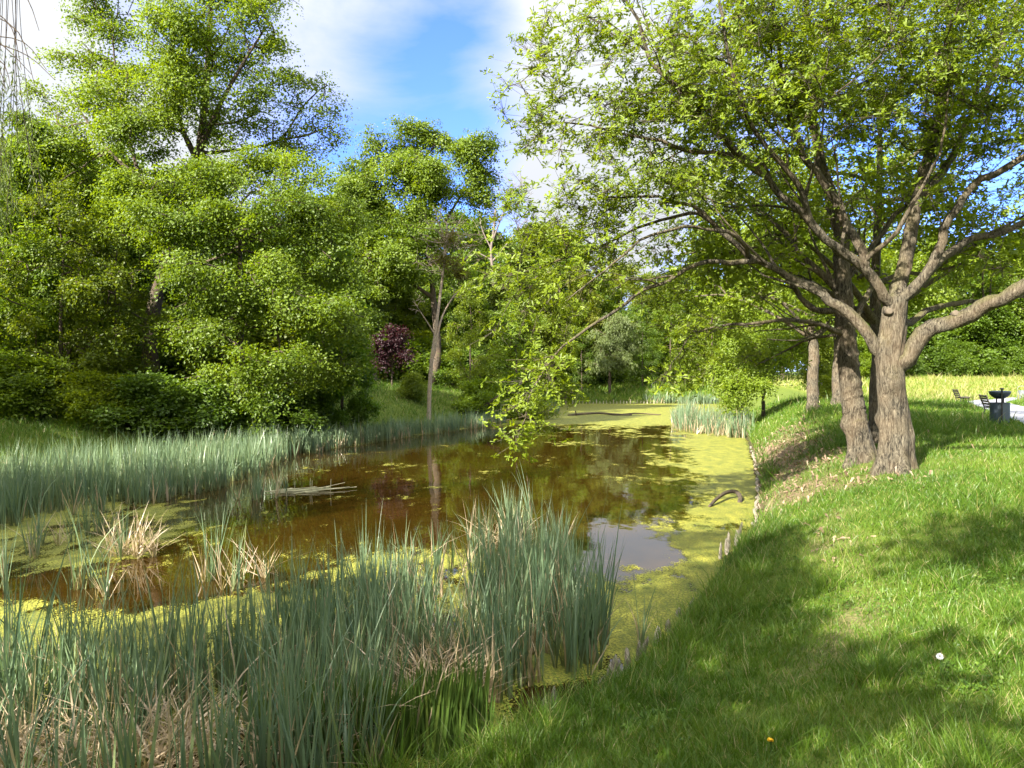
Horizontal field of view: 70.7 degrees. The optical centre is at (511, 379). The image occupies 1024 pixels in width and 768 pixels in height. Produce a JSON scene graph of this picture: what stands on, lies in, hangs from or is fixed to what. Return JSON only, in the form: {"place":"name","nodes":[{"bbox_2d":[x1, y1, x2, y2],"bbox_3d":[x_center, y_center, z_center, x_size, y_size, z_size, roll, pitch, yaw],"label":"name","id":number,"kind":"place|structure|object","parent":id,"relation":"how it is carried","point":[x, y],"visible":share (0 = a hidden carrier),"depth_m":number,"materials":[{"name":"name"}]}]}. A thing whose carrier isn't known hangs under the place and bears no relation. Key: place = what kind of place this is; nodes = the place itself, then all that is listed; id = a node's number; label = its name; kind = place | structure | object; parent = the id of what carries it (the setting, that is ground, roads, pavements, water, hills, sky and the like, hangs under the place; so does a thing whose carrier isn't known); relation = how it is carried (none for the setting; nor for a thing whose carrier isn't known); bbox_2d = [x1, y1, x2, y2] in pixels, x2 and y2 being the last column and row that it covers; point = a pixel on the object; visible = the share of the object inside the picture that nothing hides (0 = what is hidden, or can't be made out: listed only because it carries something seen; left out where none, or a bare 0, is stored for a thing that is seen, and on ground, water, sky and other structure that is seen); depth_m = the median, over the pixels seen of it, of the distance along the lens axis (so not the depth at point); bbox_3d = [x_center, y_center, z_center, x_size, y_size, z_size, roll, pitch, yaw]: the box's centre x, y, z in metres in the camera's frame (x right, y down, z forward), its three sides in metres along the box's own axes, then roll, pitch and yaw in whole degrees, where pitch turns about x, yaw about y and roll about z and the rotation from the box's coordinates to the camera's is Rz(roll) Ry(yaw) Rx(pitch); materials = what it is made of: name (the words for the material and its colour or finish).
{"place":"outdoors","nodes":[
{"label":"outdoors","id":0,"kind":"place"},
{"bbox_2d":[0,404,756,767],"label":"pond water","id":1,"kind":"structure","parent":0,"point":[450,466],"depth_m":16.76,"materials":[{"name":"liquid"}]},
{"bbox_2d":[3,497,53,559],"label":"cattail tuft","id":2,"kind":"object","parent":1,"relation":"in","point":[31,548],"visible":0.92,"depth_m":12.29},
{"bbox_2d":[26,490,85,545],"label":"cattail tuft","id":3,"kind":"object","parent":1,"relation":"in","point":[57,542],"visible":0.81,"depth_m":13.18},
{"bbox_2d":[78,539,121,599],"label":"cattail tuft","id":4,"kind":"object","parent":1,"relation":"in","point":[103,586],"visible":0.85,"depth_m":9.89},
{"bbox_2d":[61,498,139,589],"bbox_3d":[-5.904,2.307,10.432,1.080,1.446,0.666,0,0,-21],"label":"cattail tuft","id":5,"kind":"object","parent":1,"relation":"on","point":[78,570],"visible":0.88,"depth_m":10.33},
{"bbox_2d":[73,486,136,535],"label":"cattail tuft","id":6,"kind":"object","parent":1,"relation":"in","point":[96,527],"visible":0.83,"depth_m":13.90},
{"bbox_2d":[85,495,160,561],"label":"cattail tuft","id":7,"kind":"object","parent":1,"relation":"in","point":[121,538],"visible":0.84,"depth_m":12.19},
{"bbox_2d":[82,510,182,557],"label":"cattail tuft","id":8,"kind":"object","parent":1,"relation":"in","point":[153,549],"visible":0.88,"depth_m":12.24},
{"bbox_2d":[0,420,288,529],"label":"reed bed","id":9,"kind":"object","parent":1,"relation":"in","point":[138,472],"visible":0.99,"depth_m":18.76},
{"bbox_2d":[191,507,241,581],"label":"cattail tuft","id":10,"kind":"object","parent":1,"relation":"on","point":[210,564],"visible":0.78,"depth_m":10.76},
{"bbox_2d":[204,528,250,591],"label":"cattail tuft","id":11,"kind":"object","parent":1,"relation":"in","point":[234,580],"visible":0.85,"depth_m":10.31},
{"bbox_2d":[226,460,289,501],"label":"cattail tuft","id":12,"kind":"object","parent":1,"relation":"in","point":[254,489],"visible":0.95,"depth_m":18.18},
{"bbox_2d":[216,669,319,767],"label":"flag iris","id":13,"kind":"object","parent":1,"relation":"in","point":[259,712],"visible":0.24,"depth_m":5.56,"materials":[{"name":"green plant"}]},
{"bbox_2d":[222,533,318,578],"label":"cattail tuft","id":14,"kind":"object","parent":1,"relation":"on","point":[262,575],"visible":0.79,"depth_m":10.96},
{"bbox_2d":[255,663,364,767],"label":"flag iris","id":15,"kind":"object","parent":1,"relation":"in","point":[323,715],"visible":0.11,"depth_m":5.57,"materials":[{"name":"green plant"}]},
{"bbox_2d":[0,478,627,767],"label":"reed bed","id":16,"kind":"object","parent":1,"relation":"in","point":[381,626],"visible":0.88,"depth_m":6.46,"materials":[{"name":"plant"}]},
{"bbox_2d":[312,661,427,767],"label":"flag iris","id":17,"kind":"object","parent":1,"relation":"in","point":[389,709],"visible":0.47,"depth_m":5.64,"materials":[{"name":"green plant"}]},
{"bbox_2d":[0,404,756,767],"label":"duckweed","id":18,"kind":"object","parent":1,"relation":"on","point":[724,462],"visible":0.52,"depth_m":12.41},
{"bbox_2d":[279,407,507,460],"bbox_3d":[-5.467,2.260,39.354,3.510,1.540,26.518,0,0,20],"label":"reed bed","id":19,"kind":"object","parent":1,"relation":"in","point":[326,440],"visible":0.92,"depth_m":35.02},
{"bbox_2d":[385,651,483,759],"bbox_3d":[-0.620,2.621,5.849,0.786,0.779,0.371,0,0,0],"label":"flag iris","id":20,"kind":"object","parent":1,"relation":"on","point":[449,713],"visible":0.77,"depth_m":5.74,"materials":[{"name":"green plant"}]},
{"bbox_2d":[425,650,496,751],"bbox_3d":[-0.470,2.621,5.943,0.699,0.778,0.399,0,0,0],"label":"flag iris","id":21,"kind":"object","parent":1,"relation":"in","point":[484,693],"visible":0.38,"depth_m":5.96,"materials":[{"name":"green plant"}]},
{"bbox_2d":[481,459,532,532],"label":"cattail tuft","id":22,"kind":"object","parent":1,"relation":"in","point":[529,511],"visible":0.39,"depth_m":14.09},
{"bbox_2d":[669,394,755,437],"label":"reed bed","id":23,"kind":"object","parent":1,"relation":"in","point":[689,416],"visible":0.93,"depth_m":40.37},
{"bbox_2d":[0,372,1023,767],"bbox_3d":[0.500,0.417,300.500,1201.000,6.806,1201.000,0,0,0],"label":"ground","id":24,"kind":"structure","parent":0,"point":[852,618],"depth_m":9.43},
{"bbox_2d":[0,0,54,256],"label":"weeping willow","id":25,"kind":"object","parent":24,"relation":"on","point":[3,145],"visible":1,"depth_m":11.90,"materials":[{"name":"green plant"}]},
{"bbox_2d":[0,191,67,419],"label":"broadleaf tree","id":26,"kind":"object","parent":24,"relation":"on","point":[33,306],"visible":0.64,"depth_m":27.76,"materials":[{"name":"green plant"}]},
{"bbox_2d":[0,109,91,372],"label":"broadleaf tree","id":27,"kind":"object","parent":24,"relation":"on","point":[47,279],"visible":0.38,"depth_m":30.54,"materials":[{"name":"green plant"}]},
{"bbox_2d":[0,349,92,422],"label":"shrub","id":28,"kind":"object","parent":24,"relation":"on","point":[31,378],"visible":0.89,"depth_m":26.57,"materials":[{"name":"green plant"}]},
{"bbox_2d":[0,173,151,412],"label":"broadleaf tree","id":29,"kind":"object","parent":24,"relation":"on","point":[74,288],"visible":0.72,"depth_m":28.19,"materials":[{"name":"green plant"}]},
{"bbox_2d":[18,136,134,349],"bbox_3d":[-21.532,-5.666,35.858,5.415,12.813,4.866,0,0,16],"label":"broadleaf tree","id":30,"kind":"object","parent":24,"relation":"on","point":[122,258],"visible":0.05,"depth_m":35.46,"materials":[{"name":"green plant"}]},
{"bbox_2d":[44,364,139,429],"bbox_3d":[-15.904,0.798,27.292,3.252,2.737,3.857,0,0,-3],"label":"shrub","id":31,"kind":"object","parent":24,"relation":"on","point":[82,384],"visible":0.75,"depth_m":26.81,"materials":[{"name":"green plant"}]},
{"bbox_2d":[30,212,183,413],"bbox_3d":[-17.001,-2.690,30.317,5.203,8.779,5.143,0,0,37],"label":"broadleaf tree","id":32,"kind":"object","parent":24,"relation":"on","point":[114,272],"visible":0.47,"depth_m":29.80,"materials":[{"name":"green plant"}]},
{"bbox_2d":[45,142,197,303],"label":"broadleaf tree","id":33,"kind":"object","parent":24,"relation":"on","point":[140,282],"visible":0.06,"depth_m":44.89,"materials":[{"name":"green plant"}]},
{"bbox_2d":[68,300,176,383],"bbox_3d":[-20.135,-1.468,37.496,7.760,5.224,9.205,0,0,31],"label":"broadleaf tree","id":34,"kind":"object","parent":24,"relation":"on","point":[133,336],"visible":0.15,"depth_m":35.99,"materials":[{"name":"green plant"}]},
{"bbox_2d":[78,366,195,437],"bbox_3d":[-14.285,0.969,28.246,5.260,2.985,4.434,0,0,-42],"label":"shrub","id":35,"kind":"object","parent":24,"relation":"on","point":[146,387],"visible":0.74,"depth_m":27.28,"materials":[{"name":"green plant"}]},
{"bbox_2d":[0,0,366,376],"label":"oak tree","id":36,"kind":"object","parent":24,"relation":"on","point":[183,75],"visible":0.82,"depth_m":32.64,"materials":[{"name":"green plant"}]},
{"bbox_2d":[135,170,236,312],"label":"broadleaf tree","id":37,"kind":"object","parent":24,"relation":"on","point":[166,299],"visible":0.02,"depth_m":42.55,"materials":[{"name":"green plant"}]},
{"bbox_2d":[157,322,232,386],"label":"shrub","id":38,"kind":"object","parent":24,"relation":"on","point":[170,362],"visible":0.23,"depth_m":35.37,"materials":[{"name":"green plant"}]},
{"bbox_2d":[126,375,264,443],"bbox_3d":[-12.258,1.382,28.674,5.318,3.234,4.483,0,0,-21],"label":"shrub","id":39,"kind":"object","parent":24,"relation":"on","point":[208,408],"visible":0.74,"depth_m":27.63,"materials":[{"name":"green plant"}]},
{"bbox_2d":[70,133,400,432],"bbox_3d":[-11.594,-3.699,29.719,13.068,13.026,8.223,0,0,0],"label":"oak tree","id":40,"kind":"object","parent":24,"relation":"on","point":[218,179],"visible":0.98,"depth_m":28.99,"materials":[{"name":"green plant"}]},
{"bbox_2d":[168,221,302,361],"bbox_3d":[-14.202,-3.825,37.894,6.206,9.671,5.868,0,0,14],"label":"broadleaf tree","id":41,"kind":"object","parent":24,"relation":"on","point":[244,256],"visible":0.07,"depth_m":37.14,"materials":[{"name":"green plant"}]},
{"bbox_2d":[185,394,293,442],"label":"shrub","id":42,"kind":"object","parent":24,"relation":"on","point":[249,416],"visible":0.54,"depth_m":28.69,"materials":[{"name":"green plant"}]},
{"bbox_2d":[0,374,508,466],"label":"grass","id":43,"kind":"structure","parent":24,"relation":"on","point":[383,383],"depth_m":26.64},
{"bbox_2d":[171,313,387,411],"bbox_3d":[-11.859,-0.825,36.528,10.958,6.219,9.238,0,0,-36],"label":"shrub","id":44,"kind":"object","parent":24,"relation":"on","point":[270,344],"visible":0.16,"depth_m":34.81,"materials":[{"name":"green plant"}]},
{"bbox_2d":[245,376,334,435],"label":"shrub","id":45,"kind":"object","parent":24,"relation":"on","point":[309,414],"visible":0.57,"depth_m":32.43,"materials":[{"name":"green plant"}]},
{"bbox_2d":[282,219,378,353],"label":"broadleaf tree","id":46,"kind":"object","parent":24,"relation":"on","point":[319,264],"visible":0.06,"depth_m":56.80,"materials":[{"name":"green plant"}]},
{"bbox_2d":[298,247,385,428],"bbox_3d":[-8.124,-1.546,35.026,3.737,9.841,4.159,0,0,29],"label":"broadleaf tree","id":47,"kind":"object","parent":24,"relation":"on","point":[361,406],"visible":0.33,"depth_m":34.50,"materials":[{"name":"green plant"}]},
{"bbox_2d":[355,230,390,335],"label":"broadleaf tree","id":48,"kind":"object","parent":24,"relation":"on","point":[380,307],"visible":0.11,"depth_m":61.12,"materials":[{"name":"green plant"}]},
{"bbox_2d":[367,323,420,384],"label":"purple tree","id":49,"kind":"object","parent":24,"relation":"on","point":[394,343],"visible":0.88,"depth_m":51.56,"materials":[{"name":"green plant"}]},
{"bbox_2d":[365,203,428,318],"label":"broadleaf tree","id":50,"kind":"object","parent":24,"relation":"on","point":[402,234],"visible":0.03,"depth_m":75.46,"materials":[{"name":"green plant"}]},
{"bbox_2d":[379,243,432,335],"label":"broadleaf tree","id":51,"kind":"object","parent":24,"relation":"on","point":[412,322],"visible":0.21,"depth_m":65.65,"materials":[{"name":"green plant"}]},
{"bbox_2d":[306,112,507,385],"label":"oak tree","id":52,"kind":"object","parent":24,"relation":"on","point":[418,173],"visible":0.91,"depth_m":56.20,"materials":[{"name":"green plant"}]},
{"bbox_2d":[395,370,434,404],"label":"shrub","id":53,"kind":"object","parent":24,"relation":"on","point":[414,385],"visible":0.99,"depth_m":46.68,"materials":[{"name":"green plant"}]},
{"bbox_2d":[381,334,458,384],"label":"shrub","id":54,"kind":"object","parent":24,"relation":"on","point":[423,348],"visible":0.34,"depth_m":59.68,"materials":[{"name":"green plant"}]},
{"bbox_2d":[411,266,479,335],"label":"broadleaf tree","id":55,"kind":"object","parent":24,"relation":"on","point":[427,303],"visible":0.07,"depth_m":69.78,"materials":[{"name":"green plant"}]},
{"bbox_2d":[412,203,482,419],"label":"dead tree","id":56,"kind":"object","parent":24,"relation":"on","point":[443,257],"visible":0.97,"depth_m":44.91,"materials":[{"name":"plant"}]},
{"bbox_2d":[423,259,491,348],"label":"broadleaf tree","id":57,"kind":"object","parent":24,"relation":"on","point":[447,318],"visible":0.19,"depth_m":68.32,"materials":[{"name":"green plant"}]},
{"bbox_2d":[425,346,501,388],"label":"shrub","id":58,"kind":"object","parent":24,"relation":"on","point":[444,366],"visible":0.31,"depth_m":57.93,"materials":[{"name":"green plant"}]},
{"bbox_2d":[426,246,506,338],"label":"broadleaf tree","id":59,"kind":"object","parent":24,"relation":"on","point":[479,262],"visible":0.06,"depth_m":77.12,"materials":[{"name":"green plant"}]},
{"bbox_2d":[422,207,518,335],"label":"broadleaf tree","id":60,"kind":"object","parent":24,"relation":"on","point":[498,242],"visible":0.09,"depth_m":90.28,"materials":[{"name":"green plant"}]},
{"bbox_2d":[438,279,507,392],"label":"broadleaf tree","id":61,"kind":"object","parent":24,"relation":"on","point":[473,335],"visible":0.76,"depth_m":53.73,"materials":[{"name":"green plant"}]},
{"bbox_2d":[449,374,521,421],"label":"shrub","id":62,"kind":"object","parent":24,"relation":"on","point":[476,394],"visible":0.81,"depth_m":49.28,"materials":[{"name":"green plant"}]},
{"bbox_2d":[458,171,537,315],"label":"bare tree","id":63,"kind":"object","parent":24,"relation":"on","point":[494,223],"visible":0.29,"depth_m":75.91,"materials":[{"name":"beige plant"}]},
{"bbox_2d":[481,277,532,364],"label":"broadleaf tree","id":64,"kind":"object","parent":24,"relation":"on","point":[492,298],"visible":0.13,"depth_m":69.28,"materials":[{"name":"green plant"}]},
{"bbox_2d":[476,287,555,405],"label":"broadleaf tree","id":65,"kind":"object","parent":24,"relation":"on","point":[512,330],"visible":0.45,"depth_m":57.29,"materials":[{"name":"green plant"}]},
{"bbox_2d":[505,222,558,319],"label":"broadleaf tree","id":66,"kind":"object","parent":24,"relation":"on","point":[531,247],"visible":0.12,"depth_m":98.92,"materials":[{"name":"green plant"}]},
{"bbox_2d":[505,390,560,419],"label":"shrub","id":67,"kind":"object","parent":24,"relation":"on","point":[541,408],"visible":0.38,"depth_m":53.38,"materials":[{"name":"green plant"}]},
{"bbox_2d":[511,263,582,403],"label":"broadleaf tree","id":68,"kind":"object","parent":24,"relation":"on","point":[547,338],"visible":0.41,"depth_m":78.67,"materials":[{"name":"green plant"}]},
{"bbox_2d":[114,504,1023,767],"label":"grass","id":69,"kind":"structure","parent":24,"relation":"on","point":[550,724],"depth_m":5.52,"materials":[{"name":"plant"}]},
{"bbox_2d":[542,227,612,356],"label":"broadleaf tree","id":70,"kind":"object","parent":24,"relation":"on","point":[550,250],"visible":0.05,"depth_m":109.94,"materials":[{"name":"green plant"}]},
{"bbox_2d":[563,335,597,389],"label":"broadleaf tree","id":71,"kind":"object","parent":24,"relation":"on","point":[583,376],"visible":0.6,"depth_m":95.97,"materials":[{"name":"green plant"}]},
{"bbox_2d":[565,262,605,385],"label":"broadleaf tree","id":72,"kind":"object","parent":24,"relation":"on","point":[592,318],"visible":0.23,"depth_m":100.96,"materials":[{"name":"green plant"}]},
{"bbox_2d":[596,278,629,352],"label":"broadleaf tree","id":73,"kind":"object","parent":24,"relation":"on","point":[605,307],"visible":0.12,"depth_m":118.20,"materials":[{"name":"green plant"}]},
{"bbox_2d":[584,313,646,392],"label":"willow tree","id":74,"kind":"object","parent":24,"relation":"on","point":[617,329],"visible":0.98,"depth_m":93.28,"materials":[{"name":"green plant"}]},
{"bbox_2d":[614,303,668,374],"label":"broadleaf tree","id":75,"kind":"object","parent":24,"relation":"on","point":[630,311],"visible":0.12,"depth_m":104.90,"materials":[{"name":"green plant"}]},
{"bbox_2d":[624,321,663,385],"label":"broadleaf tree","id":76,"kind":"object","parent":24,"relation":"on","point":[646,363],"visible":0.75,"depth_m":96.83,"materials":[{"name":"green plant"}]},
{"bbox_2d":[541,368,747,403],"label":"grass","id":77,"kind":"structure","parent":24,"relation":"on","point":[624,385],"depth_m":92.59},
{"bbox_2d":[624,271,682,353],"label":"broadleaf tree","id":78,"kind":"object","parent":24,"relation":"on","point":[665,288],"visible":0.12,"depth_m":110.11,"materials":[{"name":"green plant"}]},
{"bbox_2d":[641,291,703,382],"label":"broadleaf tree","id":79,"kind":"object","parent":24,"relation":"on","point":[658,346],"visible":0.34,"depth_m":99.59,"materials":[{"name":"green plant"}]},
{"bbox_2d":[642,390,719,403],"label":"reed bed","id":80,"kind":"object","parent":24,"relation":"on","point":[711,399],"visible":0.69,"depth_m":88.56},
{"bbox_2d":[665,271,746,391],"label":"broadleaf tree","id":81,"kind":"object","parent":24,"relation":"on","point":[710,352],"visible":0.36,"depth_m":91.22,"materials":[{"name":"green plant"}]},
{"bbox_2d":[666,215,759,349],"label":"broadleaf tree","id":82,"kind":"object","parent":24,"relation":"on","point":[715,297],"visible":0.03,"depth_m":117.09,"materials":[{"name":"green plant"}]},
{"bbox_2d":[455,0,1023,476],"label":"oak tree","id":83,"kind":"object","parent":24,"relation":"on","point":[691,100],"visible":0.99,"depth_m":13.56,"materials":[{"name":"green plant"}]},
{"bbox_2d":[699,281,826,425],"bbox_3d":[14.401,-1.756,41.385,5.466,8.578,9.750,0,0,44],"label":"waterside bush","id":84,"kind":"object","parent":24,"relation":"on","point":[738,384],"visible":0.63,"depth_m":39.48,"materials":[{"name":"green plant"}]},
{"bbox_2d":[678,135,917,411],"bbox_3d":[13.259,-4.799,32.331,11.218,12.838,10.480,0,0,0],"label":"oak tree","id":85,"kind":"object","parent":24,"relation":"on","point":[812,382],"visible":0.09,"depth_m":31.88,"materials":[{"name":"green plant"}]},
{"bbox_2d":[594,0,1023,469],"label":"oak tree","id":86,"kind":"object","parent":24,"relation":"on","point":[855,429],"visible":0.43,"depth_m":16.23,"materials":[{"name":"green plant"}]},
{"bbox_2d":[789,319,833,394],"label":"broadleaf tree","id":87,"kind":"object","parent":24,"relation":"on","point":[826,351],"visible":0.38,"depth_m":43.65,"materials":[{"name":"green plant"}]},
{"bbox_2d":[615,476,1023,752],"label":"clover","id":88,"kind":"object","parent":24,"relation":"on","point":[976,687],"visible":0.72,"depth_m":7.38,"materials":[{"name":"green plant"}]},
{"bbox_2d":[649,0,1023,444],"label":"oak tree","id":89,"kind":"object","parent":24,"relation":"on","point":[871,314],"visible":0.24,"depth_m":18.15,"materials":[{"name":"green plant"}]},
{"bbox_2d":[672,419,1023,625],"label":"grass","id":90,"kind":"structure","parent":24,"relation":"on","point":[729,585],"depth_m":10.44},
{"bbox_2d":[719,132,981,405],"bbox_3d":[15.489,-4.673,33.970,11.776,12.124,10.285,0,0,29],"label":"oak tree","id":91,"kind":"object","parent":24,"relation":"on","point":[916,302],"visible":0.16,"depth_m":30.78,"materials":[{"name":"green plant"}]},
{"bbox_2d":[750,414,981,569],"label":"leaf litter","id":92,"kind":"object","parent":24,"relation":"on","point":[817,485],"visible":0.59,"depth_m":18.38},
{"bbox_2d":[771,370,1023,400],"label":"grass","id":93,"kind":"structure","parent":24,"relation":"on","point":[965,387],"depth_m":76.88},
{"bbox_2d":[884,241,960,352],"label":"broadleaf tree","id":94,"kind":"object","parent":24,"relation":"on","point":[913,327],"visible":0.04,"depth_m":116.73,"materials":[{"name":"green plant"}]},
{"bbox_2d":[907,331,958,375],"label":"shrub","id":95,"kind":"object","parent":24,"relation":"on","point":[930,354],"visible":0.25,"depth_m":115.40,"materials":[{"name":"green plant"}]},
{"bbox_2d":[927,336,983,376],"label":"shrub","id":96,"kind":"object","parent":24,"relation":"on","point":[956,357],"visible":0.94,"depth_m":111.66,"materials":[{"name":"green plant"}]},
{"bbox_2d":[913,253,1023,375],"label":"broadleaf tree","id":97,"kind":"object","parent":24,"relation":"on","point":[972,330],"visible":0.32,"depth_m":114.27,"materials":[{"name":"green plant"}]},
{"bbox_2d":[959,311,1023,375],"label":"shrub","id":98,"kind":"object","parent":24,"relation":"on","point":[987,353],"visible":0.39,"depth_m":114.22,"materials":[{"name":"green plant"}]},
{"bbox_2d":[973,357,1014,376],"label":"shrub","id":99,"kind":"object","parent":24,"relation":"on","point":[999,367],"visible":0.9,"depth_m":110.92,"materials":[{"name":"green plant"}]},
{"bbox_2d":[969,235,1023,353],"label":"broadleaf tree","id":100,"kind":"object","parent":24,"relation":"on","point":[1020,306],"visible":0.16,"depth_m":116.19,"materials":[{"name":"green plant"}]},
{"bbox_2d":[988,388,1010,422],"bbox_3d":[16.185,0.884,23.939,0.640,1.210,0.678,0,0,34],"label":"fountain","id":101,"kind":"object","parent":24,"relation":"on","point":[996,407],"visible":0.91,"depth_m":23.72,"materials":[{"name":"metal"}]},
{"bbox_2d":[1004,346,1023,375],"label":"shrub","id":102,"kind":"object","parent":24,"relation":"on","point":[1015,365],"visible":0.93,"depth_m":111.41,"materials":[{"name":"green plant"}]},
{"bbox_2d":[0,0,1023,371],"label":"sky","id":103,"kind":"structure","parent":0,"point":[422,59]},
{"bbox_2d":[736,392,1023,481],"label":"grass","id":104,"kind":"structure","parent":0,"point":[929,413],"depth_m":27.29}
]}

